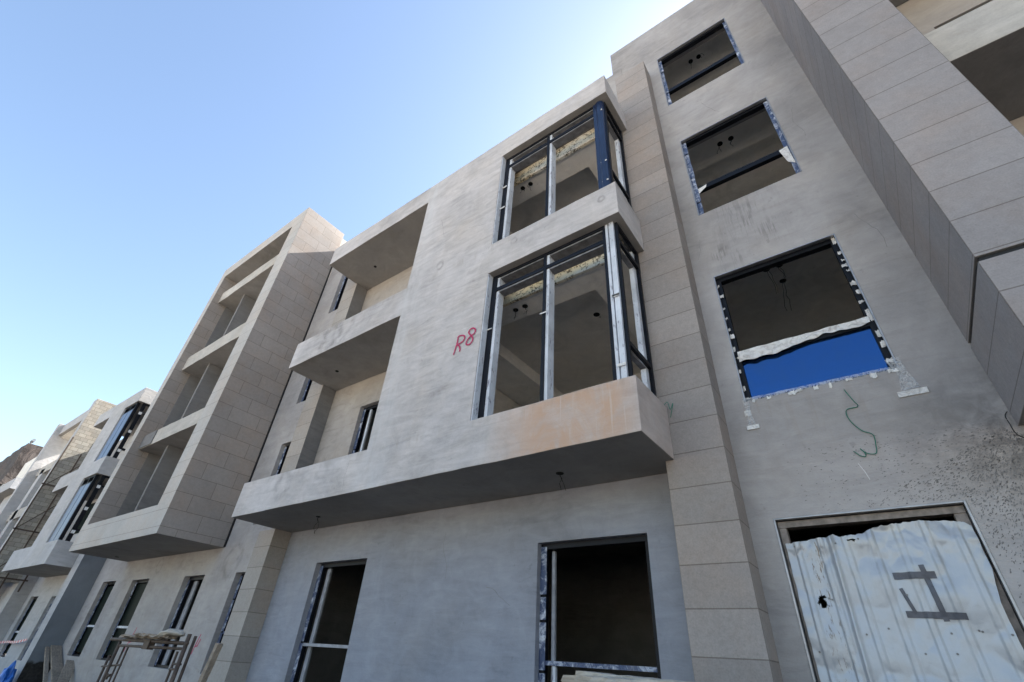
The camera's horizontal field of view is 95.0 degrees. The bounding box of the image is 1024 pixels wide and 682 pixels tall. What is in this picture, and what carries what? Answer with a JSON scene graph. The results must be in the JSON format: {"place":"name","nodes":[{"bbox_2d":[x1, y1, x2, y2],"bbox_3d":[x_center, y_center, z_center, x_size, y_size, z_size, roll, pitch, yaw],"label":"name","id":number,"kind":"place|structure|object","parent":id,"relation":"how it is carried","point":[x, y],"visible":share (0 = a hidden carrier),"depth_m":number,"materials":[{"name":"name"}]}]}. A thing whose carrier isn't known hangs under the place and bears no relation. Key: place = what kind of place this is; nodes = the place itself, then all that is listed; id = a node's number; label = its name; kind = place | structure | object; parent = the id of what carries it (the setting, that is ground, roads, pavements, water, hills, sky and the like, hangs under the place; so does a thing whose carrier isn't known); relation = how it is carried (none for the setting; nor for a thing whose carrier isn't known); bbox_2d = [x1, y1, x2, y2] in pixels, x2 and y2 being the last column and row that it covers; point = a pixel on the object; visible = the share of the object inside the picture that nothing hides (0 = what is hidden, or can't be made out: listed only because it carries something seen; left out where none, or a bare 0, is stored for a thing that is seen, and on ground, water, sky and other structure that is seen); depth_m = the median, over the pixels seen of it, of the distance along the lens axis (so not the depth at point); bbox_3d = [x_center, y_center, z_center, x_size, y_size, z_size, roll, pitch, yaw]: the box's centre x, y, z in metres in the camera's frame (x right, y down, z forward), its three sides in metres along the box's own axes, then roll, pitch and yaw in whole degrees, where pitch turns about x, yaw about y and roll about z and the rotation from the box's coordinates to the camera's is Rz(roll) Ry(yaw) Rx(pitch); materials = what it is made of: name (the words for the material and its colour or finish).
{"place":"outdoors","nodes":[
{"label":"outdoors","id":0,"kind":"place"},
{"bbox_2d":[0,0,692,461],"label":"sky","id":1,"kind":"structure","parent":0,"point":[148,147],"materials":[{"name":"blue"}]},
{"label":"ground","id":2,"kind":"structure","parent":0,"visible":0},
{"bbox_2d":[0,439,42,485],"bbox_3d":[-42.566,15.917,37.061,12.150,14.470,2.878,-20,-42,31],"label":"mountain","id":3,"kind":"structure","parent":2,"relation":"on","point":[12,465],"depth_m":36.66,"materials":[{"name":"stone"}]},
{"bbox_2d":[0,387,156,681],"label":"apartment building","id":4,"kind":"structure","parent":2,"relation":"on","point":[40,610],"depth_m":16.69,"materials":[{"name":"beige paint"}]},
{"bbox_2d":[0,639,26,643],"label":"warning tape","id":5,"kind":"object","parent":4,"relation":"attached to","point":[18,641],"visible":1,"depth_m":16.37,"materials":[{"name":"red"}]},
{"bbox_2d":[1,597,37,656],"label":"window","id":6,"kind":"structure","parent":4,"relation":"in","point":[31,605],"depth_m":17.72,"materials":[{"name":"black metal"}]},
{"bbox_2d":[21,597,55,659],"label":"window","id":7,"kind":"structure","parent":4,"relation":"in","point":[55,597],"depth_m":16.33,"materials":[{"name":"grey metal"}]},
{"bbox_2d":[0,399,115,591],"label":"tower building","id":8,"kind":"structure","parent":4,"relation":"attached to","point":[66,448],"depth_m":21.04,"materials":[{"name":"stone"}]},
{"bbox_2d":[48,474,109,541],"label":"window","id":9,"kind":"structure","parent":4,"relation":"in","point":[62,528],"depth_m":16.06,"materials":[{"name":"blue glass"}]},
{"bbox_2d":[74,502,95,533],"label":"window","id":10,"kind":"structure","parent":4,"relation":"in","point":[81,524],"depth_m":19.15,"materials":[{"name":"black glass"}]},
{"bbox_2d":[97,402,149,459],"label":"window","id":11,"kind":"structure","parent":4,"relation":"in","point":[129,413],"depth_m":17.69,"materials":[{"name":"blue glass"}]},
{"bbox_2d":[48,0,1023,681],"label":"apartment building","id":12,"kind":"structure","parent":2,"relation":"on","point":[482,456],"depth_m":7.09,"materials":[{"name":"paint"}]},
{"bbox_2d":[72,582,115,655],"bbox_3d":[-12.312,8.238,13.950,1.080,1.908,0.106,-20,-42,31],"label":"window","id":13,"kind":"structure","parent":12,"relation":"in","point":[104,596],"depth_m":14.08,"materials":[{"name":"black glass"}]},
{"bbox_2d":[101,580,148,660],"bbox_3d":[-10.362,7.528,12.705,1.180,1.878,0.106,-20,-42,31],"label":"window","id":14,"kind":"structure","parent":12,"relation":"in","point":[126,616],"depth_m":12.88,"materials":[{"name":"black glass"}]},
{"bbox_2d":[154,576,203,668],"bbox_3d":[-7.687,6.573,11.034,1.070,1.848,0.142,-20,-42,31],"label":"window","id":15,"kind":"structure","parent":12,"relation":"in","point":[192,579],"depth_m":11.30,"materials":[{"name":"black metal"}]},
{"bbox_2d":[68,207,346,561],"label":"tower building","id":16,"kind":"structure","parent":12,"relation":"attached to","point":[180,475],"depth_m":13.94,"materials":[{"name":"stone"}]},
{"bbox_2d":[217,574,244,642],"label":"window","id":17,"kind":"structure","parent":12,"relation":"in","point":[242,575],"depth_m":10.05,"materials":[{"name":"black glass"}]},
{"bbox_2d":[276,445,289,474],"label":"window","id":18,"kind":"structure","parent":12,"relation":"in","point":[282,460],"depth_m":11.98,"materials":[{"name":"black metal"}]},
{"bbox_2d":[301,379,311,401],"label":"window","id":19,"kind":"structure","parent":12,"relation":"in","point":[310,381],"depth_m":13.15,"materials":[{"name":"black metal"}]},
{"bbox_2d":[290,560,366,681],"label":"window","id":20,"kind":"structure","parent":12,"relation":"in","point":[319,582],"depth_m":8.38,"materials":[{"name":"black metal"}]},
{"bbox_2d":[333,276,347,310],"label":"window","id":21,"kind":"structure","parent":12,"relation":"in","point":[345,278],"depth_m":15.25,"materials":[{"name":"black metal"}]},
{"bbox_2d":[352,404,377,453],"bbox_3d":[-3.202,2.466,9.989,0.640,2.408,0.102,-20,-42,31],"label":"balcony door","id":22,"kind":"structure","parent":12,"relation":"in","point":[370,409],"depth_m":10.46,"materials":[{"name":"black metal"}]},
{"bbox_2d":[492,101,631,244],"bbox_3d":[0.909,-2.921,8.821,2.322,2.656,0.817,-19,-41,29],"label":"window","id":23,"kind":"structure","parent":12,"relation":"in","point":[597,116],"depth_m":8.84,"materials":[{"name":"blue metal"}]},
{"bbox_2d":[471,221,656,419],"bbox_3d":[0.706,-0.146,6.880,2.325,2.721,0.806,-19,-41,29],"label":"window","id":24,"kind":"structure","parent":12,"relation":"in","point":[611,245],"depth_m":6.79,"materials":[{"name":"grey metal"}]},
{"bbox_2d":[538,535,660,681],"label":"window","id":25,"kind":"structure","parent":12,"relation":"in","point":[544,574],"depth_m":5.74,"materials":[{"name":"black metal"}]},
{"bbox_2d":[657,18,744,105],"bbox_3d":[3.845,-5.731,9.704,1.465,1.940,0.156,-20,-42,31],"label":"window","id":26,"kind":"structure","parent":12,"relation":"in","point":[736,53],"depth_m":9.81,"materials":[{"name":"black metal"}]},
{"bbox_2d":[680,97,801,214],"bbox_3d":[3.693,-3.041,7.782,1.480,2.060,0.156,-20,-42,31],"label":"window","id":27,"kind":"structure","parent":12,"relation":"in","point":[787,152],"depth_m":7.82,"materials":[{"name":"black metal"}]},
{"bbox_2d":[713,234,928,429],"bbox_3d":[3.521,-0.166,5.733,1.680,2.411,0.180,-20,-42,31],"label":"window","id":28,"kind":"structure","parent":12,"relation":"in","point":[857,348],"depth_m":5.55,"materials":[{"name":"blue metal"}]},
{"bbox_2d":[844,389,876,456],"bbox_3d":[3.529,0.825,4.827,0.214,0.753,0.047,-27,-45,37],"label":"electric cable","id":29,"kind":"object","parent":12,"relation":"attached to","point":[860,429],"visible":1,"depth_m":4.72,"materials":[{"name":"teal plastic"}]},
{"bbox_2d":[785,520,1023,681],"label":"sheet metal panel","id":30,"kind":"object","parent":12,"relation":"attached to","point":[916,601],"visible":1,"depth_m":3.99,"materials":[{"name":"white metal"}]},
{"bbox_2d":[1005,411,1023,437],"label":"electric cable","id":31,"kind":"object","parent":12,"relation":"attached to","point":[1011,426],"visible":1,"depth_m":4.06,"materials":[{"name":"black plastic"}]},
{"bbox_2d":[761,0,1023,425],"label":"apartment building","id":32,"kind":"structure","parent":2,"relation":"on","point":[922,101],"depth_m":4.72,"materials":[{"name":"stone"}]},
{"label":"road","id":33,"kind":"structure","parent":0,"visible":0},
{"bbox_2d":[0,660,16,681],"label":"tarpaulin bundle","id":34,"kind":"object","parent":33,"relation":"on","point":[7,674],"visible":1,"depth_m":13.09,"materials":[{"name":"blue plastic"}]},
{"bbox_2d":[0,457,46,597],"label":"apartment building","id":35,"kind":"structure","parent":33,"relation":"on","point":[7,489],"depth_m":22.93,"materials":[{"name":"concrete"}]},
{"bbox_2d":[42,646,49,681],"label":"wooden plank","id":36,"kind":"object","parent":33,"relation":"on","point":[46,664],"visible":1,"depth_m":13.15,"materials":[{"name":"wood"}]},
{"bbox_2d":[50,645,62,681],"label":"wooden plank","id":37,"kind":"object","parent":33,"relation":"on","point":[56,662],"visible":0.89,"depth_m":13.33,"materials":[{"name":"wood"}]},
{"bbox_2d":[57,660,74,681],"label":"wooden plank","id":38,"kind":"object","parent":33,"relation":"on","point":[67,671],"visible":0.94,"depth_m":12.62,"materials":[{"name":"wood"}]},
{"bbox_2d":[96,634,196,681],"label":"scaffold frame","id":39,"kind":"object","parent":33,"relation":"on","point":[148,644],"visible":1,"depth_m":4.30,"materials":[{"name":"metal"}]},
{"bbox_2d":[118,634,167,639],"bbox_3d":[-3.529,2.837,4.492,0.897,0.037,0.136,-20,-42,31],"label":"wooden plank","id":40,"kind":"object","parent":39,"relation":"on","point":[134,636],"visible":0.64,"depth_m":4.47,"materials":[{"name":"wood"}]},
{"bbox_2d":[133,633,176,638],"bbox_3d":[-3.275,2.707,4.304,0.717,0.038,0.107,-19,-41,29],"label":"wooden plank","id":41,"kind":"object","parent":39,"relation":"on","point":[156,635],"visible":0.9,"depth_m":4.24,"materials":[{"name":"wood"}]},
{"bbox_2d":[157,628,184,638],"bbox_3d":[-3.018,2.604,4.169,0.420,0.080,0.137,-20,-42,31],"label":"cement sack","id":42,"kind":"object","parent":41,"relation":"on","point":[173,632],"visible":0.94,"depth_m":4.11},
{"bbox_2d":[198,643,222,681],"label":"wooden pole","id":43,"kind":"object","parent":33,"relation":"on","point":[209,665],"visible":1,"depth_m":3.91,"materials":[{"name":"wood"}]},
{"bbox_3d":[0.759,2.673,2.281,0.800,1.534,0.600,-20,-42,31],"label":"trestle","id":44,"kind":"object","parent":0,"visible":0},
{"bbox_2d":[561,675,688,681],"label":"wooden plank","id":45,"kind":"object","parent":44,"relation":"on","point":[574,678],"visible":1,"depth_m":2.72,"materials":[{"name":"beige wood"}]},
{"bbox_2d":[575,671,686,681],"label":"wooden plank","id":46,"kind":"object","parent":44,"relation":"on","point":[594,674],"visible":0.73,"depth_m":2.90,"materials":[{"name":"wood"}]}
]}

